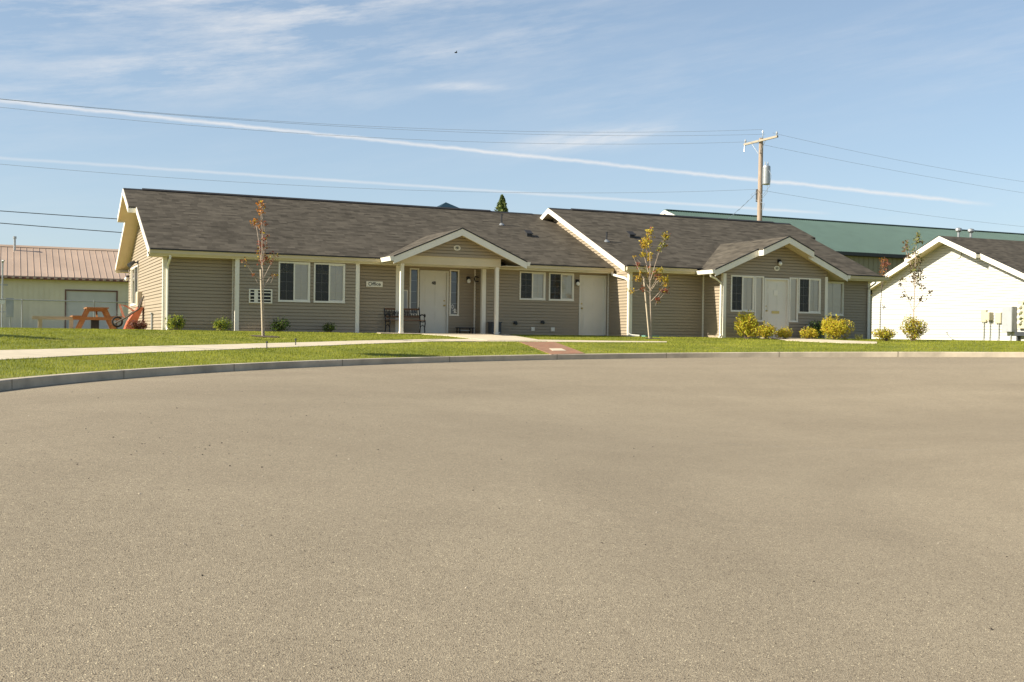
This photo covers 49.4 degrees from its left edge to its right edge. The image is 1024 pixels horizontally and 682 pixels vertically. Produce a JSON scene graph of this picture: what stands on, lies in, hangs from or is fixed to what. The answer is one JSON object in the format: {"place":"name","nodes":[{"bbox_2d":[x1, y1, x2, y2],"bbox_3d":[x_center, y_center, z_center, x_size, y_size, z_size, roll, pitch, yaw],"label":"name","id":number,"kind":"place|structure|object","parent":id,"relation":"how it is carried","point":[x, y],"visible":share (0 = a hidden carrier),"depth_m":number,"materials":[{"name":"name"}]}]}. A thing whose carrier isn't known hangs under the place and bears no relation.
{"place":"outdoors","nodes":[
{"label":"outdoors","id":0,"kind":"place"},
{"bbox_2d":[90,320,98,328],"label":"black crate","id":1,"kind":"object","parent":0,"point":[94,324],"visible":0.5,"depth_m":40.73,"materials":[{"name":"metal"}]},
{"bbox_2d":[0,339,666,359],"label":"pavement","id":2,"kind":"structure","parent":0,"point":[32,353],"depth_m":24.17,"materials":[{"name":"concrete"}]},
{"bbox_2d":[422,334,543,340],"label":"porch path","id":3,"kind":"structure","parent":0,"point":[499,337],"depth_m":34.20,"materials":[{"name":"concrete"}]},
{"bbox_2d":[0,357,1023,681],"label":"road","id":4,"kind":"structure","parent":0,"point":[360,557],"depth_m":7.24,"materials":[{"name":"grey asphalt"}]},
{"bbox_2d":[0,352,1023,390],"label":"kerb","id":5,"kind":"structure","parent":4,"relation":"on","point":[26,382],"depth_m":25.01,"materials":[{"name":"concrete"}]},
{"bbox_2d":[0,327,1023,378],"bbox_3d":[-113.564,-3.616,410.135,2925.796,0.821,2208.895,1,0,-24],"label":"ground","id":6,"kind":"structure","parent":0,"point":[123,359],"depth_m":27.64,"materials":[{"name":"green plant"}]},
{"bbox_2d":[0,260,13,327],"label":"electric service post","id":7,"kind":"object","parent":6,"relation":"on","point":[9,310],"visible":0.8,"depth_m":49.34,"materials":[{"name":"grey metal"}]},
{"bbox_2d":[6,300,12,315],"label":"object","id":8,"kind":"structure","parent":7,"relation":"in","point":[9,309],"depth_m":49.36,"materials":[{"name":"grey paint"}]},
{"bbox_2d":[32,316,72,328],"bbox_3d":[-16.206,-0.647,39.275,1.370,0.445,0.260,1,0,-24],"label":"plank bench","id":9,"kind":"object","parent":6,"relation":"on","point":[40,318],"visible":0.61,"depth_m":39.16,"materials":[{"name":"brown wood"}]},
{"bbox_2d":[0,299,127,328],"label":"chain link fence","id":10,"kind":"object","parent":6,"relation":"on","point":[22,319],"visible":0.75,"depth_m":42.76,"materials":[{"name":"metal"}]},
{"bbox_2d":[0,236,128,328],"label":"metal shed","id":11,"kind":"structure","parent":6,"relation":"on","point":[56,273],"depth_m":69.46,"materials":[{"name":"paint"}]},
{"bbox_2d":[65,289,117,328],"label":"garage door","id":12,"kind":"structure","parent":11,"relation":"in","point":[71,295],"depth_m":69.61,"materials":[{"name":"paint"}]},
{"bbox_2d":[70,307,121,328],"bbox_3d":[-14.854,-0.810,39.700,1.640,0.760,1.800,1,0,-24],"label":"picnic table","id":13,"kind":"object","parent":6,"relation":"on","point":[107,317],"visible":0.84,"depth_m":39.10,"materials":[{"name":"orange wood"}]},
{"bbox_2d":[111,296,143,328],"bbox_3d":[-12.951,-0.955,37.486,1.028,1.168,0.658,1,0,-24],"label":"wheelbarrow","id":14,"kind":"object","parent":6,"relation":"on","point":[135,314],"visible":0.99,"depth_m":37.32,"materials":[{"name":"orange metal"}]},
{"bbox_2d":[126,320,149,329],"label":"shrub","id":15,"kind":"object","parent":6,"relation":"on","point":[133,324],"visible":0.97,"depth_m":33.18,"materials":[{"name":"brown plant"}]},
{"bbox_2d":[240,200,278,335],"bbox_3d":[-6.843,-1.932,29.974,1.098,3.728,0.950,1,0,-24],"label":"young tree","id":16,"kind":"object","parent":6,"relation":"on","point":[263,246],"visible":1,"depth_m":29.83,"materials":[{"name":"brown plant"}]},
{"bbox_2d":[251,335,278,336],"bbox_3d":[-6.628,-0.128,29.790,0.822,0.055,0.854,1,0,-24],"label":"mulch patch","id":17,"kind":"object","parent":6,"relation":"on","point":[263,336],"visible":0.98,"depth_m":29.75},
{"bbox_2d":[260,269,262,335],"bbox_3d":[-6.702,-1.004,29.762,0.141,1.822,0.043,1,0,31],"label":"tree stake","id":18,"kind":"object","parent":17,"relation":"on","point":[261,302],"visible":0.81,"depth_m":29.75,"materials":[{"name":"brown wood"}]},
{"bbox_2d":[269,316,290,331],"bbox_3d":[-6.982,-0.522,33.548,0.675,0.520,0.466,1,0,-24],"label":"shrub","id":19,"kind":"object","parent":6,"relation":"on","point":[281,325],"visible":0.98,"depth_m":33.50,"materials":[{"name":"green plant"}]},
{"bbox_2d":[322,322,336,332],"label":"shrub","id":20,"kind":"object","parent":6,"relation":"on","point":[329,327],"visible":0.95,"depth_m":34.19,"materials":[{"name":"green plant"}]},
{"bbox_2d":[369,332,507,334],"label":"porch floor","id":21,"kind":"structure","parent":6,"relation":"on","point":[447,333],"depth_m":35.65,"materials":[{"name":"concrete"}]},
{"bbox_2d":[384,307,425,332],"bbox_3d":[-3.454,-0.678,35.770,1.220,0.848,0.662,1,0,-24],"label":"garden bench","id":22,"kind":"object","parent":21,"relation":"on","point":[407,316],"visible":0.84,"depth_m":35.86,"materials":[{"name":"black metal"}]},
{"bbox_2d":[456,327,473,333],"bbox_3d":[-1.582,-0.351,37.312,0.550,0.213,0.320,1,0,-24],"label":"boot stand","id":23,"kind":"object","parent":21,"relation":"on","point":[459,330],"visible":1,"depth_m":37.24,"materials":[{"name":"black metal"}]},
{"bbox_2d":[488,322,501,333],"bbox_3d":[-0.575,-0.438,37.164,0.380,0.400,0.340,1,0,-24],"label":"metal bin","id":24,"kind":"object","parent":21,"relation":"on","point":[490,327],"visible":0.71,"depth_m":37.06,"materials":[{"name":"grey metal"}]},
{"bbox_2d":[437,202,457,207],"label":"teal roofed house","id":25,"kind":"structure","parent":6,"relation":"on","point":[445,204],"depth_m":81.02,"materials":[{"name":"metal"}]},
{"bbox_2d":[494,194,508,211],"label":"conifer","id":26,"kind":"object","parent":6,"relation":"on","point":[501,205],"visible":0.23,"depth_m":70.05,"materials":[{"name":"green plant"}]},
{"bbox_2d":[115,188,888,338],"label":"office building","id":27,"kind":"structure","parent":6,"relation":"on","point":[188,250],"depth_m":38.01,"materials":[{"name":"beige plastic"}]},
{"bbox_2d":[127,261,138,267],"bbox_3d":[-13.306,-2.705,39.106,0.168,0.262,0.457,1,0,33],"label":"floodlight","id":28,"kind":"object","parent":27,"relation":"attached to","point":[130,264],"visible":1,"depth_m":39.00,"materials":[{"name":"grey plastic"}]},
{"bbox_2d":[130,265,138,305],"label":"window","id":29,"kind":"structure","parent":27,"relation":"in","point":[134,270],"depth_m":40.63,"materials":[{"name":"white glass"}]},
{"bbox_2d":[135,291,141,305],"bbox_3d":[-12.869,-1.450,38.341,0.146,0.490,0.700,1,0,-24],"label":"utility box","id":30,"kind":"object","parent":27,"relation":"attached to","point":[138,297],"visible":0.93,"depth_m":38.03,"materials":[{"name":"beige paint"}]},
{"bbox_2d":[150,313,152,329],"bbox_3d":[-11.381,-0.616,35.128,0.072,0.560,0.200,1,0,-24],"label":"conduit","id":31,"kind":"object","parent":27,"relation":"attached to","point":[151,321],"visible":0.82,"depth_m":35.06,"materials":[{"name":"grey paint"}]},
{"bbox_2d":[248,289,271,302],"bbox_3d":[-7.695,-1.365,33.902,0.700,0.430,0.360,1,0,-24],"label":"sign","id":32,"kind":"object","parent":27,"relation":"attached to","point":[254,296],"visible":0.94,"depth_m":33.77,"materials":[{"name":"metal"}]},
{"bbox_2d":[278,261,309,301],"bbox_3d":[-6.702,-1.812,34.217,1.004,1.234,0.096,1,0,-24],"label":"window","id":33,"kind":"structure","parent":27,"relation":"in","point":[293,285],"depth_m":34.19,"materials":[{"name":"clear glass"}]},
{"bbox_2d":[313,263,344,302],"bbox_3d":[-5.696,-1.802,34.674,1.014,1.234,0.096,1,0,-24],"label":"window","id":34,"kind":"structure","parent":27,"relation":"in","point":[329,282],"depth_m":34.65,"materials":[{"name":"clear glass"}]},
{"bbox_2d":[366,281,382,286],"bbox_3d":[-4.404,-1.821,35.603,0.550,0.175,0.033,1,0,-24],"label":"office sign","id":35,"kind":"object","parent":27,"relation":"attached to","point":[373,284],"visible":1,"depth_m":35.59,"materials":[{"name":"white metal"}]},
{"bbox_2d":[399,290,407,307],"bbox_3d":[-3.626,-1.370,36.650,0.380,0.630,0.080,1,0,-24],"label":"notice box","id":36,"kind":"object","parent":27,"relation":"attached to","point":[405,298],"visible":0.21,"depth_m":36.66,"materials":[{"name":"grey paint"}]},
{"bbox_2d":[409,268,418,314],"bbox_3d":[-3.251,-1.634,36.882,0.354,1.554,0.096,1,0,-24],"label":"window","id":37,"kind":"structure","parent":27,"relation":"in","point":[417,269],"depth_m":36.89,"materials":[{"name":"white plastic"}]},
{"bbox_2d":[419,270,448,332],"bbox_3d":[-2.625,-1.295,37.201,1.020,2.120,0.140,1,0,-24],"label":"door","id":38,"kind":"structure","parent":27,"relation":"in","point":[434,285],"depth_m":37.22,"materials":[{"name":"paint"}]},
{"bbox_2d":[449,270,458,315],"bbox_3d":[-1.954,-1.621,37.471,0.364,1.554,0.096,1,0,-24],"label":"window","id":39,"kind":"structure","parent":27,"relation":"in","point":[450,306],"depth_m":37.49,"materials":[{"name":"white plastic"}]},
{"bbox_2d":[519,271,545,300],"bbox_3d":[0.691,-1.875,37.953,0.994,0.964,0.096,1,0,-24],"label":"window","id":40,"kind":"structure","parent":27,"relation":"in","point":[532,284],"depth_m":37.93,"materials":[{"name":"white glass"}]},
{"bbox_2d":[549,273,573,300],"bbox_3d":[1.697,-1.865,38.409,0.984,0.964,0.096,1,0,-24],"label":"window","id":41,"kind":"structure","parent":27,"relation":"in","point":[561,286],"depth_m":38.38,"materials":[{"name":"white glass"}]},
{"bbox_2d":[578,275,605,335],"bbox_3d":[2.798,-1.236,38.947,1.060,2.120,0.140,1,0,-24],"label":"door","id":42,"kind":"structure","parent":27,"relation":"in","point":[592,288],"depth_m":38.97,"materials":[{"name":"paint"}]},
{"bbox_2d":[730,275,754,311],"bbox_3d":[7.935,-1.628,38.331,1.004,1.254,0.096,1,0,-24],"label":"window","id":43,"kind":"structure","parent":27,"relation":"in","point":[742,287],"depth_m":38.31,"materials":[{"name":"white glass"}]},
{"bbox_2d":[754,276,763,321],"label":"window","id":44,"kind":"structure","parent":27,"relation":"in","point":[759,280],"depth_m":38.66,"materials":[{"name":"white glass"}]},
{"bbox_2d":[764,278,788,337],"bbox_3d":[9.228,-1.142,38.954,1.060,2.100,0.140,1,0,-24],"label":"door","id":45,"kind":"structure","parent":27,"relation":"in","point":[776,290],"depth_m":38.98,"materials":[{"name":"paint"}]},
{"bbox_2d":[789,277,797,321],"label":"window","id":46,"kind":"structure","parent":27,"relation":"in","point":[793,283],"depth_m":39.27,"materials":[{"name":"white glass"}]},
{"bbox_2d":[798,278,820,313],"bbox_3d":[10.557,-1.601,39.520,1.004,1.254,0.096,1,0,-24],"label":"window","id":47,"kind":"structure","parent":27,"relation":"in","point":[809,292],"depth_m":39.50,"materials":[{"name":"clear glass"}]},
{"bbox_2d":[828,281,843,315],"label":"window","id":48,"kind":"structure","parent":27,"relation":"in","point":[835,289],"depth_m":41.57,"materials":[{"name":"white glass"}]},
{"bbox_2d":[627,227,669,337],"bbox_3d":[4.559,-1.870,36.218,1.491,3.694,0.980,1,0,26],"label":"young tree","id":49,"kind":"object","parent":6,"relation":"on","point":[643,244],"visible":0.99,"depth_m":36.19,"materials":[{"name":"yellow plant"}]},
{"bbox_2d":[734,310,760,338],"bbox_3d":[7.934,-0.564,37.401,1.007,0.991,0.900,1,0,-24],"label":"shrub","id":50,"kind":"object","parent":6,"relation":"on","point":[745,325],"visible":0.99,"depth_m":37.30,"materials":[{"name":"yellow plant"}]},
{"bbox_2d":[744,131,777,220],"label":"utility pole","id":51,"kind":"object","parent":6,"relation":"on","point":[764,173],"visible":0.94,"depth_m":61.52,"materials":[{"name":"brown wood"}]},
{"bbox_2d":[3,211,116,218],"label":"overhead wire","id":52,"kind":"object","parent":51,"relation":"attached to","point":[61,215],"visible":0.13,"depth_m":46.77,"materials":[{"name":"black metal"}]},
{"bbox_2d":[1,223,121,232],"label":"overhead wire","id":53,"kind":"object","parent":51,"relation":"attached to","point":[60,227],"visible":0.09,"depth_m":46.82,"materials":[{"name":"black metal"}]},
{"bbox_2d":[2,107,729,143],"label":"overhead wire","id":54,"kind":"object","parent":51,"relation":"attached to","point":[320,134],"visible":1,"depth_m":51.05,"materials":[{"name":"black metal"}]},
{"bbox_2d":[3,164,754,192],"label":"overhead wire","id":55,"kind":"object","parent":51,"relation":"attached to","point":[345,187],"visible":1,"depth_m":51.45,"materials":[{"name":"black metal"}]},
{"bbox_2d":[3,99,757,135],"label":"overhead wire","id":56,"kind":"object","parent":51,"relation":"attached to","point":[381,128],"visible":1,"depth_m":52.56,"materials":[{"name":"black metal"}]},
{"bbox_2d":[6,99,761,131],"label":"overhead wire","id":57,"kind":"object","parent":51,"relation":"attached to","point":[336,124],"visible":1,"depth_m":51.29,"materials":[{"name":"black metal"}]},
{"bbox_2d":[752,142,1021,192],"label":"overhead wire","id":58,"kind":"object","parent":51,"relation":"attached to","point":[894,170],"visible":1,"depth_m":65.85,"materials":[{"name":"black metal"}]},
{"bbox_2d":[763,190,1023,226],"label":"overhead wire","id":59,"kind":"object","parent":51,"relation":"attached to","point":[883,209],"visible":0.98,"depth_m":65.18,"materials":[{"name":"black metal"}]},
{"bbox_2d":[775,133,1022,181],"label":"overhead wire","id":60,"kind":"object","parent":51,"relation":"attached to","point":[895,159],"visible":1,"depth_m":65.71,"materials":[{"name":"black metal"}]},
{"bbox_2d":[754,320,778,338],"bbox_3d":[8.511,-0.374,37.108,0.872,0.649,0.689,1,0,-24],"label":"shrub","id":61,"kind":"object","parent":6,"relation":"on","point":[766,332],"visible":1,"depth_m":36.99,"materials":[{"name":"yellow plant"}]},
{"bbox_2d":[775,326,792,338],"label":"shrub","id":62,"kind":"object","parent":6,"relation":"on","point":[785,333],"visible":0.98,"depth_m":37.35,"materials":[{"name":"yellow plant"}]},
{"bbox_2d":[799,326,818,338],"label":"shrub","id":63,"kind":"object","parent":6,"relation":"on","point":[806,334],"visible":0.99,"depth_m":37.61,"materials":[{"name":"yellow plant"}]},
{"bbox_2d":[806,320,825,338],"bbox_3d":[10.664,-0.415,39.073,0.847,0.694,0.682,1,0,-24],"label":"shrub","id":64,"kind":"object","parent":6,"relation":"on","point":[817,326],"visible":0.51,"depth_m":39.02,"materials":[{"name":"green plant"}]},
{"bbox_2d":[820,313,854,339],"bbox_3d":[10.904,-0.499,37.545,1.294,0.918,0.960,1,0,-24],"label":"shrub","id":65,"kind":"object","parent":6,"relation":"on","point":[837,329],"visible":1,"depth_m":37.40,"materials":[{"name":"yellow plant"}]},
{"bbox_2d":[660,209,1023,338],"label":"green roofed building","id":66,"kind":"structure","parent":6,"relation":"on","point":[868,245],"depth_m":115.44,"materials":[{"name":"metal"}]},
{"bbox_2d":[871,325,897,340],"bbox_3d":[12.211,-0.251,36.316,0.941,0.526,0.753,1,0,-24],"label":"shrub","id":67,"kind":"object","parent":6,"relation":"on","point":[886,335],"visible":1,"depth_m":36.26,"materials":[{"name":"yellow plant"}]},
{"bbox_2d":[879,258,890,338],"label":"young tree","id":68,"kind":"object","parent":6,"relation":"on","point":[884,263],"visible":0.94,"depth_m":45.97,"materials":[{"name":"brown plant"}]},
{"bbox_2d":[899,314,927,340],"bbox_3d":[13.256,-0.476,36.578,0.803,0.971,1.306,1,1,44],"label":"shrub","id":69,"kind":"object","parent":6,"relation":"on","point":[918,330],"visible":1,"depth_m":36.45,"materials":[{"name":"yellow plant"}]},
{"bbox_2d":[898,230,932,340],"bbox_3d":[13.389,-1.814,36.937,1.140,3.714,0.615,1,0,32],"label":"young tree","id":70,"kind":"object","parent":6,"relation":"on","point":[913,270],"visible":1,"depth_m":36.94,"materials":[{"name":"brown plant"}]},
{"bbox_2d":[870,228,1023,340],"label":"white building","id":71,"kind":"structure","parent":6,"relation":"on","point":[966,280],"depth_m":52.58,"materials":[{"name":"paint"}]},
{"bbox_2d":[1002,306,1016,340],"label":"electrical cabinet","id":72,"kind":"object","parent":71,"relation":"attached to","point":[1009,318],"visible":0.87,"depth_m":49.22,"materials":[{"name":"white metal"}]},
{"bbox_2d":[1015,300,1023,340],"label":"meter bank","id":73,"kind":"structure","parent":71,"relation":"attached to","point":[1019,320],"depth_m":48.79,"materials":[{"name":"beige paint"}]},
{"bbox_2d":[981,310,986,339],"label":"utility box","id":74,"kind":"object","parent":6,"relation":"on","point":[983,320],"visible":0.87,"depth_m":50.82,"materials":[{"name":"beige paint"}]},
{"bbox_2d":[985,312,992,339],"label":"utility box","id":75,"kind":"object","parent":6,"relation":"on","point":[989,316],"visible":0.87,"depth_m":50.40,"materials":[{"name":"beige paint"}]},
{"bbox_2d":[995,312,1001,340],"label":"utility box","id":76,"kind":"object","parent":6,"relation":"on","point":[998,317],"visible":0.9,"depth_m":50.05,"materials":[{"name":"beige paint"}]},
{"bbox_2d":[520,342,584,354],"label":"brick path","id":77,"kind":"structure","parent":0,"point":[543,346],"depth_m":30.16,"materials":[{"name":"red brick"}]},
{"bbox_2d":[549,348,565,350],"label":"tactile slab","id":78,"kind":"structure","parent":77,"relation":"on","point":[556,349],"depth_m":29.35,"materials":[{"name":"concrete"}]},
{"bbox_2d":[771,338,876,343],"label":"entry path","id":79,"kind":"structure","parent":0,"point":[828,341],"depth_m":35.49,"materials":[{"name":"concrete"}]},
{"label":"foundation strip","id":80,"kind":"structure","parent":0,"visible":0},
{"bbox_2d":[165,315,184,329],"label":"shrub","id":81,"kind":"object","parent":80,"relation":"on","point":[177,324],"visible":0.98,"depth_m":32.49,"materials":[{"name":"green plant"}]},
{"bbox_2d":[211,316,232,330],"bbox_3d":[-8.627,-0.532,33.093,0.665,0.503,0.482,1,0,-24],"label":"shrub","id":82,"kind":"object","parent":80,"relation":"on","point":[220,324],"visible":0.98,"depth_m":33.04,"materials":[{"name":"green plant"}]},
{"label":"mulch patch","id":83,"kind":"structure","parent":0,"visible":0},
{"bbox_2d":[643,279,649,338],"bbox_3d":[4.374,-1.040,36.180,0.250,1.975,0.044,1,0,14],"label":"tree stake","id":84,"kind":"object","parent":83,"relation":"on","point":[646,309],"visible":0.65,"depth_m":36.17,"materials":[{"name":"brown wood"}]}
]}

